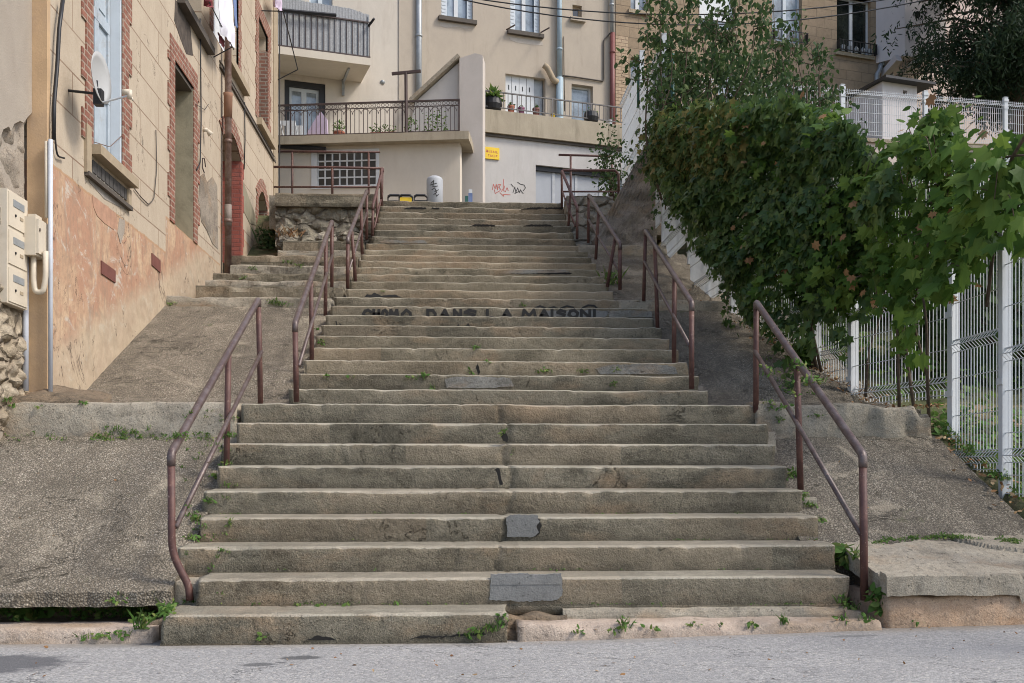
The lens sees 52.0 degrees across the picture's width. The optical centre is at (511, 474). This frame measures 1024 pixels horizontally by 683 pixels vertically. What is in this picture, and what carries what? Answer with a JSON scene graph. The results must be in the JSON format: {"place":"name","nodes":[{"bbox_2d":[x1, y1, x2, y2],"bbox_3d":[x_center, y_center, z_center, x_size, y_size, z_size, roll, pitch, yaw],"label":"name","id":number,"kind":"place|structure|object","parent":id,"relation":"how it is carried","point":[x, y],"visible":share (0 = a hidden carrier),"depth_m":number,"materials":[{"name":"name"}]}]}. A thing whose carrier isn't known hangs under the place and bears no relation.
{"place":"outdoors","nodes":[
{"label":"outdoors","id":0,"kind":"place"},
{"bbox_2d":[7,385,111,403],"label":"verge","id":1,"kind":"structure","parent":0,"point":[61,394],"depth_m":8.51,"materials":[{"name":"concrete"}]},
{"bbox_2d":[0,616,162,620],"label":"verge","id":2,"kind":"structure","parent":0,"point":[64,618],"depth_m":6.50,"materials":[{"name":"soil"}]},
{"bbox_2d":[12,607,47,620],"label":"wild plant","id":3,"kind":"object","parent":2,"relation":"on","point":[27,614],"visible":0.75,"depth_m":6.49,"materials":[{"name":"green plant"}]},
{"bbox_2d":[38,607,68,617],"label":"wild plant","id":4,"kind":"object","parent":2,"relation":"on","point":[51,611],"visible":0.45,"depth_m":6.53,"materials":[{"name":"green plant"}]},
{"bbox_2d":[0,436,236,607],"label":"path","id":5,"kind":"structure","parent":0,"point":[85,529],"depth_m":7.02,"materials":[{"name":"grey concrete"}]},
{"bbox_2d":[3,402,243,437],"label":"kerb","id":6,"kind":"structure","parent":5,"relation":"on","point":[89,419],"depth_m":8.28,"materials":[{"name":"concrete"}]},
{"bbox_2d":[87,306,330,403],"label":"path","id":7,"kind":"structure","parent":0,"point":[171,354],"depth_m":10.57,"materials":[{"name":"grey concrete"}]},
{"bbox_2d":[280,121,302,134],"bbox_3d":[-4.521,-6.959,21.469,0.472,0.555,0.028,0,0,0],"label":"garden chair","id":8,"kind":"object","parent":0,"point":[298,130],"visible":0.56,"depth_m":21.46,"materials":[{"name":"white paint"}]},
{"bbox_2d":[269,195,660,239],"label":"terrace","id":9,"kind":"structure","parent":0,"point":[272,220],"depth_m":17.26,"materials":[{"name":"concrete"}]},
{"bbox_2d":[273,166,381,198],"bbox_3d":[-3.048,-4.843,17.400,1.802,0.553,0.042,0,0,0],"label":"guard rail","id":10,"kind":"object","parent":9,"relation":"on","point":[332,186],"visible":0.94,"depth_m":17.38,"materials":[{"name":"metal"}]},
{"bbox_2d":[278,150,379,193],"bbox_3d":[-3.744,-5.710,20.500,2.326,1.243,0.044,0,0,0],"label":"guard rail","id":11,"kind":"object","parent":9,"relation":"on","point":[298,151],"visible":0.65,"depth_m":20.48,"materials":[{"name":"metal"}]},
{"bbox_2d":[398,194,412,201],"bbox_3d":[-1.912,-4.841,18.930,0.411,0.410,0.559,0,0,-3],"label":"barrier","id":12,"kind":"object","parent":9,"relation":"on","point":[407,197],"visible":0.42,"depth_m":18.89,"materials":[{"name":"black paint"}]},
{"bbox_2d":[427,175,442,201],"bbox_3d":[-1.471,-5.162,19.993,0.310,1.035,0.324,0,0,-3],"label":"concrete bollard","id":13,"kind":"object","parent":9,"relation":"on","point":[434,188],"visible":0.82,"depth_m":19.86,"materials":[{"name":"concrete"}]},
{"bbox_2d":[393,53,484,202],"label":"fin wall","id":14,"kind":"structure","parent":9,"relation":"on","point":[456,76],"depth_m":21.31,"materials":[{"name":"paint"}]},
{"bbox_2d":[558,154,612,196],"bbox_3d":[1.441,-5.677,20.500,1.066,1.176,0.044,0,0,0],"label":"guard rail","id":15,"kind":"object","parent":9,"relation":"on","point":[581,155],"visible":0.5,"depth_m":20.48,"materials":[{"name":"metal"}]},
{"bbox_2d":[587,115,629,200],"bbox_3d":[1.778,-5.585,18.587,0.894,1.723,0.729,0,0,-3],"label":"slender shrub","id":16,"kind":"object","parent":9,"relation":"on","point":[608,176],"visible":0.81,"depth_m":18.56,"materials":[{"name":"green plant"}]},
{"bbox_2d":[0,624,1023,682],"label":"road","id":17,"kind":"structure","parent":0,"point":[883,654],"depth_m":5.33,"materials":[{"name":"grey asphalt"}]},
{"bbox_2d":[0,620,158,643],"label":"kerb","id":18,"kind":"structure","parent":17,"relation":"on","point":[38,632],"depth_m":5.98,"materials":[{"name":"concrete"}]},
{"bbox_2d":[19,289,1023,678],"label":"leaf litter","id":19,"kind":"object","parent":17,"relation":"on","point":[993,481],"visible":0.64,"depth_m":8.27,"materials":[{"name":"plant"}]},
{"bbox_2d":[515,616,881,641],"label":"kerb","id":20,"kind":"structure","parent":17,"relation":"on","point":[539,630],"depth_m":6.11,"materials":[{"name":"beige concrete"}]},
{"bbox_2d":[247,143,1023,518],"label":"ground","id":21,"kind":"structure","parent":0,"point":[1017,503],"depth_m":10.17,"materials":[{"name":"green plant"}]},
{"bbox_2d":[0,0,31,438],"bbox_3d":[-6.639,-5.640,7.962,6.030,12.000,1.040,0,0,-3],"label":"grey house","id":22,"kind":"structure","parent":21,"relation":"on","point":[15,64],"depth_m":8.31,"materials":[{"name":"stone"}]},
{"bbox_2d":[0,188,27,309],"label":"letterbox panel","id":23,"kind":"object","parent":22,"relation":"attached to","point":[14,263],"visible":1,"depth_m":8.21,"materials":[{"name":"beige plastic"}]},
{"bbox_2d":[8,267,26,307],"bbox_3d":[-3.901,-1.477,8.299,0.014,0.264,0.346,0,0,-3],"label":"door","id":24,"kind":"structure","parent":23,"relation":"in","point":[17,281],"depth_m":8.28,"materials":[{"name":"beige plastic"}]},
{"bbox_2d":[8,229,26,270],"bbox_3d":[-3.901,-1.771,8.299,0.014,0.264,0.346,0,0,-3],"label":"door","id":25,"kind":"structure","parent":23,"relation":"in","point":[16,245],"depth_m":8.26,"materials":[{"name":"beige plastic"}]},
{"bbox_2d":[8,191,26,232],"bbox_3d":[-3.901,-2.065,8.299,0.014,0.264,0.346,0,0,-3],"label":"door","id":26,"kind":"structure","parent":23,"relation":"in","point":[17,207],"depth_m":8.26,"materials":[{"name":"beige plastic"}]},
{"bbox_2d":[22,257,28,390],"bbox_3d":[-3.965,-1.229,8.560,0.046,1.093,0.048,0,0,-3],"label":"conduit","id":27,"kind":"object","parent":22,"relation":"attached to","point":[25,336],"visible":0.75,"depth_m":8.55,"materials":[{"name":"plastic"}]},
{"bbox_2d":[0,606,163,616],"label":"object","id":28,"kind":"object","parent":21,"relation":"on","point":[93,614],"depth_m":6.58,"materials":[{"name":"soil"}]},
{"bbox_2d":[24,0,297,391],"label":"tan house","id":29,"kind":"structure","parent":21,"relation":"on","point":[165,181],"depth_m":11.19,"materials":[{"name":"paint"}]},
{"bbox_2d":[24,214,48,294],"bbox_3d":[-3.836,-1.778,8.525,0.161,0.644,0.212,0,0,-3],"label":"meter box","id":30,"kind":"object","parent":29,"relation":"attached to","point":[36,236],"visible":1,"depth_m":8.48,"materials":[{"name":"beige plastic"}]},
{"bbox_2d":[36,219,47,255],"bbox_3d":[-3.812,-1.917,8.528,0.026,0.276,0.198,0,0,-3],"label":"door","id":31,"kind":"structure","parent":30,"relation":"in","point":[41,227],"depth_m":8.49,"materials":[{"name":"beige plastic"}]},
{"bbox_2d":[44,141,47,217],"bbox_3d":[-3.814,-2.417,8.600,0.027,0.625,0.028,0,0,-3],"label":"conduit","id":32,"kind":"object","parent":29,"relation":"attached to","point":[45,179],"visible":1,"depth_m":8.59,"materials":[{"name":"beige plastic"}]},
{"bbox_2d":[48,139,52,391],"bbox_3d":[-3.780,-1.670,8.600,0.034,2.150,0.036,0,0,-3],"label":"conduit","id":33,"kind":"object","parent":29,"relation":"attached to","point":[50,275],"visible":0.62,"depth_m":8.59,"materials":[{"name":"plastic"}]},
{"bbox_2d":[68,51,133,106],"bbox_3d":[-3.614,-3.449,9.131,0.588,0.456,0.351,0,0,-26],"label":"satellite dish","id":34,"kind":"object","parent":29,"relation":"attached to","point":[101,92],"visible":0.98,"depth_m":9.14,"materials":[{"name":"white paint"}]},
{"bbox_2d":[94,0,120,161],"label":"window","id":35,"kind":"structure","parent":29,"relation":"in","point":[107,13],"depth_m":10.58,"materials":[{"name":"wood"}]},
{"bbox_2d":[213,0,224,50],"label":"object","id":36,"kind":"structure","parent":29,"relation":"in","point":[216,8],"depth_m":15.44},
{"bbox_2d":[218,0,234,47],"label":"laundry","id":37,"kind":"object","parent":29,"relation":"hanging from","point":[227,29],"visible":1,"depth_m":14.29,"materials":[{"name":"white fabric"}]},
{"bbox_2d":[166,296,334,307],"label":"kerb","id":38,"kind":"structure","parent":21,"relation":"on","point":[220,301],"depth_m":12.33,"materials":[{"name":"concrete"}]},
{"bbox_2d":[250,224,275,248],"bbox_3d":[-4.021,-3.961,17.373,0.545,0.528,0.586,0,0,-3],"label":"wild plant","id":39,"kind":"object","parent":21,"relation":"on","point":[269,244],"visible":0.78,"depth_m":17.36,"materials":[{"name":"green plant"}]},
{"bbox_2d":[195,241,365,300],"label":"side steps","id":40,"kind":"structure","parent":21,"relation":"on","point":[272,276],"depth_m":13.49,"materials":[{"name":"concrete"}]},
{"bbox_2d":[276,234,297,250],"bbox_3d":[-3.508,-3.650,16.602,0.455,0.281,0.334,0,0,-3],"label":"boulder","id":41,"kind":"object","parent":40,"relation":"on","point":[279,241],"visible":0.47,"depth_m":16.49,"materials":[{"name":"stone"}]},
{"bbox_2d":[273,226,305,236],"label":"wild plant","id":42,"kind":"object","parent":41,"relation":"on","point":[291,233],"visible":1,"depth_m":16.44,"materials":[{"name":"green plant"}]},
{"bbox_2d":[337,230,359,241],"bbox_3d":[-2.582,-3.727,16.597,0.446,0.271,0.333,0,0,-3],"label":"boulder","id":43,"kind":"object","parent":40,"relation":"on","point":[341,236],"visible":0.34,"depth_m":16.49,"materials":[{"name":"stone"}]},
{"bbox_2d":[275,193,375,251],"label":"retaining wall","id":44,"kind":"structure","parent":21,"relation":"on","point":[312,214],"depth_m":16.98,"materials":[{"name":"stone"}]},
{"bbox_2d":[278,0,472,201],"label":"peach house","id":45,"kind":"structure","parent":21,"relation":"on","point":[351,56],"depth_m":23.70,"materials":[{"name":"paint"}]},
{"bbox_2d":[284,80,324,134],"bbox_3d":[-4.928,-7.986,24.899,0.956,2.571,0.200,0,0,-19],"label":"door","id":46,"kind":"structure","parent":45,"relation":"in","point":[295,92],"depth_m":24.86,"materials":[{"name":"white paint"}]},
{"bbox_2d":[308,112,327,134],"bbox_3d":[-3.993,-7.214,21.543,0.448,0.481,0.060,0,0,5],"label":"folded parasol","id":47,"kind":"object","parent":45,"relation":"on","point":[318,126],"visible":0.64,"depth_m":21.51,"materials":[{"name":"pink fabric"}]},
{"bbox_2d":[311,148,378,188],"bbox_3d":[-3.308,-6.068,20.889,1.366,0.768,0.120,0,0,5],"label":"window","id":48,"kind":"structure","parent":45,"relation":"in","point":[342,177],"depth_m":20.88,"materials":[{"name":"white paint"}]},
{"bbox_2d":[392,69,420,132],"bbox_3d":[-2.071,-7.309,20.577,0.576,1.228,0.063,0,0,5],"label":"clothes post","id":49,"kind":"object","parent":45,"relation":"on","point":[405,73],"visible":1,"depth_m":20.55,"materials":[{"name":"metal"}]},
{"bbox_2d":[422,110,447,130],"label":"potted plant","id":50,"kind":"object","parent":45,"relation":"on","point":[439,116],"visible":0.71,"depth_m":20.83,"materials":[{"name":"plant"}]},
{"bbox_2d":[146,201,862,645],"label":"staircase","id":51,"kind":"structure","parent":21,"relation":"on","point":[320,471],"depth_m":7.54,"materials":[{"name":"concrete"}]},
{"bbox_2d":[167,297,263,600],"bbox_3d":[-2.036,-0.349,7.409,0.159,2.195,2.394,0,0,-3],"label":"handrail","id":52,"kind":"object","parent":51,"relation":"on","point":[174,523],"visible":0.95,"depth_m":7.07,"materials":[{"name":"metal"}]},
{"bbox_2d":[292,220,333,401],"bbox_3d":[-2.011,-1.872,10.835,0.073,2.538,4.302,0,0,-6],"label":"handrail","id":53,"kind":"object","parent":51,"relation":"on","point":[308,289],"visible":0.94,"depth_m":10.13,"materials":[{"name":"metal"}]},
{"bbox_2d":[346,189,367,288],"bbox_3d":[-2.099,-3.324,14.501,0.099,2.039,3.057,0,0,-3],"label":"handrail","id":54,"kind":"object","parent":51,"relation":"on","point":[350,233],"visible":0.95,"depth_m":13.83,"materials":[{"name":"metal"}]},
{"bbox_2d":[371,167,383,236],"bbox_3d":[-2.166,-4.428,16.950,0.065,1.525,1.648,0,0,-2],"label":"handrail","id":55,"kind":"object","parent":51,"relation":"on","point":[375,199],"visible":0.78,"depth_m":16.71,"materials":[{"name":"brown metal"}]},
{"bbox_2d":[0,260,1023,640],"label":"weeds","id":56,"kind":"object","parent":51,"relation":"on","point":[138,616],"visible":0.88,"depth_m":6.75,"materials":[{"name":"green plant"}]},
{"bbox_2d":[560,170,578,238],"bbox_3d":[0.906,-4.383,16.948,0.078,1.521,1.655,0,0,-6],"label":"handrail","id":57,"kind":"object","parent":51,"relation":"on","point":[571,195],"visible":1,"depth_m":16.78,"materials":[{"name":"metal"}]},
{"bbox_2d":[563,169,619,194],"bbox_3d":[1.337,-4.918,17.950,1.013,0.607,0.042,0,0,0],"label":"guard rail","id":58,"kind":"object","parent":51,"relation":"on","point":[598,170],"visible":0.74,"depth_m":17.93,"materials":[{"name":"metal"}]},
{"bbox_2d":[587,194,621,289],"bbox_3d":[1.206,-3.271,14.448,0.150,1.966,2.957,0,0,-3],"label":"handrail","id":59,"kind":"object","parent":51,"relation":"on","point":[611,230],"visible":1,"depth_m":13.92,"materials":[{"name":"metal"}]},
{"bbox_2d":[642,229,694,388],"bbox_3d":[1.589,-1.843,10.850,0.094,2.203,3.552,0,0,1],"label":"handrail","id":60,"kind":"object","parent":51,"relation":"on","point":[676,281],"visible":0.97,"depth_m":10.14,"materials":[{"name":"metal"}]},
{"bbox_2d":[753,300,867,600],"bbox_3d":[2.078,-0.329,7.491,0.078,2.191,2.238,0,0,-4],"label":"handrail","id":61,"kind":"object","parent":51,"relation":"on","point":[861,528],"visible":0.97,"depth_m":7.24,"materials":[{"name":"brown metal"}]},
{"bbox_2d":[415,0,615,123],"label":"beige house","id":62,"kind":"structure","parent":21,"relation":"on","point":[533,54],"depth_m":26.71,"materials":[{"name":"paint"}]},
{"bbox_2d":[438,0,476,25],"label":"window","id":63,"kind":"structure","parent":62,"relation":"in","point":[456,11],"depth_m":26.11,"materials":[{"name":"glass"}]},
{"bbox_2d":[505,75,541,114],"bbox_3d":[0.292,-8.718,26.737,1.068,2.757,0.148,0,0,-25],"label":"door","id":64,"kind":"structure","parent":62,"relation":"in","point":[513,84],"depth_m":26.69,"materials":[{"name":"white paint"}]},
{"bbox_2d":[507,0,543,38],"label":"window","id":65,"kind":"structure","parent":62,"relation":"in","point":[526,24],"depth_m":26.71,"materials":[{"name":"glass"}]},
{"bbox_2d":[570,7,585,22],"bbox_3d":[1.670,-11.880,27.093,0.420,0.435,0.260,0,0,-19],"label":"window","id":66,"kind":"structure","parent":62,"relation":"in","point":[576,14],"depth_m":27.09,"materials":[{"name":"beige glass"}]},
{"bbox_2d":[572,86,590,119],"bbox_3d":[1.753,-8.999,27.292,0.599,2.118,0.060,0,0,-19],"label":"window","id":67,"kind":"structure","parent":62,"relation":"in","point":[580,94],"depth_m":27.30,"materials":[{"name":"glass"}]},
{"bbox_2d":[485,90,625,206],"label":"garage","id":68,"kind":"structure","parent":21,"relation":"on","point":[529,165],"depth_m":22.40,"materials":[{"name":"paint"}]},
{"bbox_2d":[485,147,498,159],"bbox_3d":[-0.427,-6.745,22.045,0.333,0.244,0.032,0,0,-19],"label":"wall sign","id":69,"kind":"object","parent":68,"relation":"attached to","point":[491,153],"visible":0.97,"depth_m":22.03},
{"bbox_2d":[485,83,504,110],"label":"potted plant","id":70,"kind":"object","parent":68,"relation":"on","point":[494,100],"visible":0.84,"depth_m":22.01,"materials":[{"name":"green plant"}]},
{"bbox_2d":[536,171,621,206],"bbox_3d":[1.451,-5.524,22.875,2.106,2.168,0.095,0,0,-19],"label":"door","id":71,"kind":"structure","parent":68,"relation":"in","point":[548,184],"depth_m":22.69,"materials":[{"name":"metal"}]},
{"bbox_2d":[583,107,598,121],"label":"potted plant","id":72,"kind":"object","parent":68,"relation":"on","point":[592,116],"visible":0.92,"depth_m":22.76,"materials":[{"name":"plant"}]},
{"bbox_2d":[564,196,612,245],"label":"retaining wall","id":73,"kind":"structure","parent":21,"relation":"on","point":[604,203],"depth_m":17.30,"materials":[{"name":"stone"}]},
{"bbox_2d":[591,144,656,245],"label":"buttress wall","id":74,"kind":"structure","parent":21,"relation":"on","point":[629,217],"depth_m":16.84,"materials":[{"name":"concrete"}]},
{"bbox_2d":[614,0,710,229],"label":"tall shrub","id":75,"kind":"object","parent":21,"relation":"on","point":[657,44],"visible":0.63,"depth_m":14.96,"materials":[{"name":"green plant"}]},
{"bbox_2d":[669,0,797,109],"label":"tree","id":76,"kind":"object","parent":21,"relation":"on","point":[707,25],"visible":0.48,"depth_m":15.27,"materials":[{"name":"green plant"}]},
{"bbox_2d":[653,51,833,209],"bbox_3d":[3.538,-5.541,15.956,2.762,3.005,3.364,0,0,8],"label":"dense shrub","id":77,"kind":"object","parent":21,"relation":"on","point":[788,74],"visible":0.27,"depth_m":15.08,"materials":[{"name":"green plant"}]},
{"bbox_2d":[615,0,885,166],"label":"stone house","id":78,"kind":"structure","parent":21,"relation":"on","point":[856,65],"depth_m":29.34,"materials":[{"name":"paint"}]},
{"bbox_2d":[628,0,649,15],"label":"window","id":79,"kind":"structure","parent":78,"relation":"in","point":[634,3],"depth_m":27.75,"materials":[{"name":"glass"}]},
{"bbox_2d":[770,0,803,48],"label":"window","id":80,"kind":"structure","parent":78,"relation":"in","point":[779,4],"depth_m":29.25,"materials":[{"name":"white glass"}]},
{"bbox_2d":[834,0,874,60],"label":"window","id":81,"kind":"structure","parent":78,"relation":"in","point":[854,27],"depth_m":29.97,"materials":[{"name":"glass"}]},
{"bbox_2d":[746,1,866,178],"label":"tall shrub","id":82,"kind":"object","parent":21,"relation":"on","point":[828,99],"visible":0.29,"depth_m":16.33,"materials":[{"name":"green plant"}]},
{"bbox_2d":[619,33,1023,498],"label":"wire fence","id":83,"kind":"object","parent":21,"relation":"on","point":[631,113],"visible":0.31,"depth_m":8.60,"materials":[{"name":"white metal"}]},
{"bbox_2d":[637,53,674,106],"bbox_3d":[2.321,-6.133,17.075,0.068,2.255,2.323,0,0,-6],"label":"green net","id":84,"kind":"object","parent":83,"relation":"attached to","point":[672,86],"visible":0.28,"depth_m":16.17,"materials":[{"name":"plastic"}]},
{"bbox_2d":[635,86,933,420],"bbox_3d":[2.491,-3.180,13.142,1.415,5.522,9.236,0,0,-8],"label":"ivy","id":85,"kind":"object","parent":83,"relation":"attached to","point":[708,199],"visible":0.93,"depth_m":10.64,"materials":[{"name":"green plant"}]},
{"bbox_2d":[723,91,1023,372],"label":"broad leaved vine","id":86,"kind":"object","parent":83,"relation":"attached to","point":[963,227],"visible":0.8,"depth_m":8.53,"materials":[{"name":"green plant"}]},
{"bbox_2d":[660,138,993,201],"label":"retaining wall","id":87,"kind":"structure","parent":21,"relation":"on","point":[871,142],"depth_m":22.16,"materials":[{"name":"concrete"}]},
{"bbox_2d":[678,78,1023,143],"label":"wire fence","id":88,"kind":"object","parent":87,"relation":"on","point":[1004,105],"visible":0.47,"depth_m":22.35,"materials":[{"name":"metal"}]},
{"bbox_2d":[742,401,931,438],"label":"kerb","id":89,"kind":"structure","parent":21,"relation":"on","point":[859,419],"depth_m":8.61,"materials":[{"name":"concrete"}]},
{"bbox_2d":[778,95,982,184],"bbox_3d":[3.704,-3.166,10.737,1.245,1.422,2.208,0,0,-42],"label":"young sapling","id":90,"kind":"object","parent":21,"relation":"on","point":[844,111],"visible":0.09,"depth_m":10.46,"materials":[{"name":"green plant"}]},
{"bbox_2d":[838,75,935,138],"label":"outbuilding","id":91,"kind":"structure","parent":21,"relation":"on","point":[912,87],"depth_m":25.23,"materials":[{"name":"white paint"}]},
{"bbox_2d":[771,286,1023,478],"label":"undergrowth","id":92,"kind":"object","parent":21,"relation":"on","point":[943,415],"visible":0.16,"depth_m":10.06,"materials":[{"name":"green plant"}]},
{"bbox_2d":[847,585,1023,627],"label":"kerb","id":93,"kind":"structure","parent":21,"relation":"on","point":[932,611],"depth_m":6.25,"materials":[{"name":"concrete"}]},
{"bbox_2d":[863,582,885,616],"bbox_3d":[2.216,0.744,6.310,0.195,0.212,0.163,0,0,-9],"label":"wild plant","id":94,"kind":"object","parent":93,"relation":"on","point":[874,605],"visible":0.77,"depth_m":6.29,"materials":[{"name":"green plant"}]},
{"bbox_2d":[837,533,1023,603],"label":"pavement slab","id":95,"kind":"structure","parent":93,"relation":"on","point":[986,566],"depth_m":6.45,"materials":[{"name":"concrete"}]},
{"bbox_2d":[832,542,853,570],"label":"wild plant","id":96,"kind":"object","parent":95,"relation":"on","point":[843,560],"visible":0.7,"depth_m":6.82,"materials":[{"name":"green plant"}]},
{"bbox_2d":[858,172,1021,317],"bbox_3d":[5.533,-2.772,13.565,3.290,2.443,2.617,0,0,-3],"label":"garden shrub","id":97,"kind":"object","parent":21,"relation":"on","point":[927,195],"visible":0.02,"depth_m":12.95,"materials":[{"name":"green plant"}]},
{"bbox_2d":[876,0,1010,143],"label":"oriel house","id":98,"kind":"structure","parent":21,"relation":"on","point":[886,18],"depth_m":29.87,"materials":[{"name":"paint"}]},
{"bbox_2d":[870,0,1023,138],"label":"yew tree","id":99,"kind":"object","parent":21,"relation":"on","point":[993,66],"visible":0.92,"depth_m":26.91,"materials":[{"name":"green plant"}]},
{"bbox_2d":[903,232,1023,388],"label":"garden shrub","id":100,"kind":"object","parent":21,"relation":"on","point":[973,341],"visible":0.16,"depth_m":10.27,"materials":[{"name":"green plant"}]},
{"bbox_2d":[588,254,728,300],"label":"path","id":101,"kind":"structure","parent":0,"point":[632,283],"depth_m":14.40,"materials":[{"name":"concrete"}]},
{"bbox_2d":[595,266,629,284],"bbox_3d":[1.343,-2.652,14.005,0.367,0.314,0.313,0,0,-25],"label":"wild plant","id":102,"kind":"object","parent":101,"relation":"on","point":[612,275],"visible":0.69,"depth_m":13.97,"materials":[{"name":"green plant"}]},
{"bbox_2d":[577,245,676,255],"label":"kerb","id":103,"kind":"structure","parent":101,"relation":"on","point":[635,250],"depth_m":15.91,"materials":[{"name":"concrete"}]},
{"bbox_2d":[617,300,737,311],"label":"kerb","id":104,"kind":"structure","parent":101,"relation":"on","point":[649,305],"depth_m":12.62,"materials":[{"name":"concrete"}]},
{"bbox_2d":[483,0,882,14],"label":"overhead wire","id":105,"kind":"object","parent":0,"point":[674,14],"visible":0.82,"depth_m":25.01,"materials":[{"name":"black paint"}]},
{"bbox_2d":[463,0,925,25],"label":"overhead wire","id":106,"kind":"object","parent":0,"point":[679,24],"visible":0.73,"depth_m":25.01,"materials":[{"name":"black paint"}]},
{"bbox_2d":[649,310,920,414],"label":"path","id":107,"kind":"structure","parent":0,"point":[723,363],"depth_m":10.72,"materials":[{"name":"grey concrete"}]},
{"bbox_2d":[783,341,828,365],"bbox_3d":[3.039,-1.250,10.788,0.450,0.306,0.370,0,0,-3],"label":"wild plant","id":108,"kind":"object","parent":107,"relation":"on","point":[804,357],"visible":0.3,"depth_m":10.71,"materials":[{"name":"green plant"}]},
{"bbox_2d":[774,436,1023,584],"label":"path","id":109,"kind":"structure","parent":0,"point":[918,486],"depth_m":7.68,"materials":[{"name":"grey concrete"}]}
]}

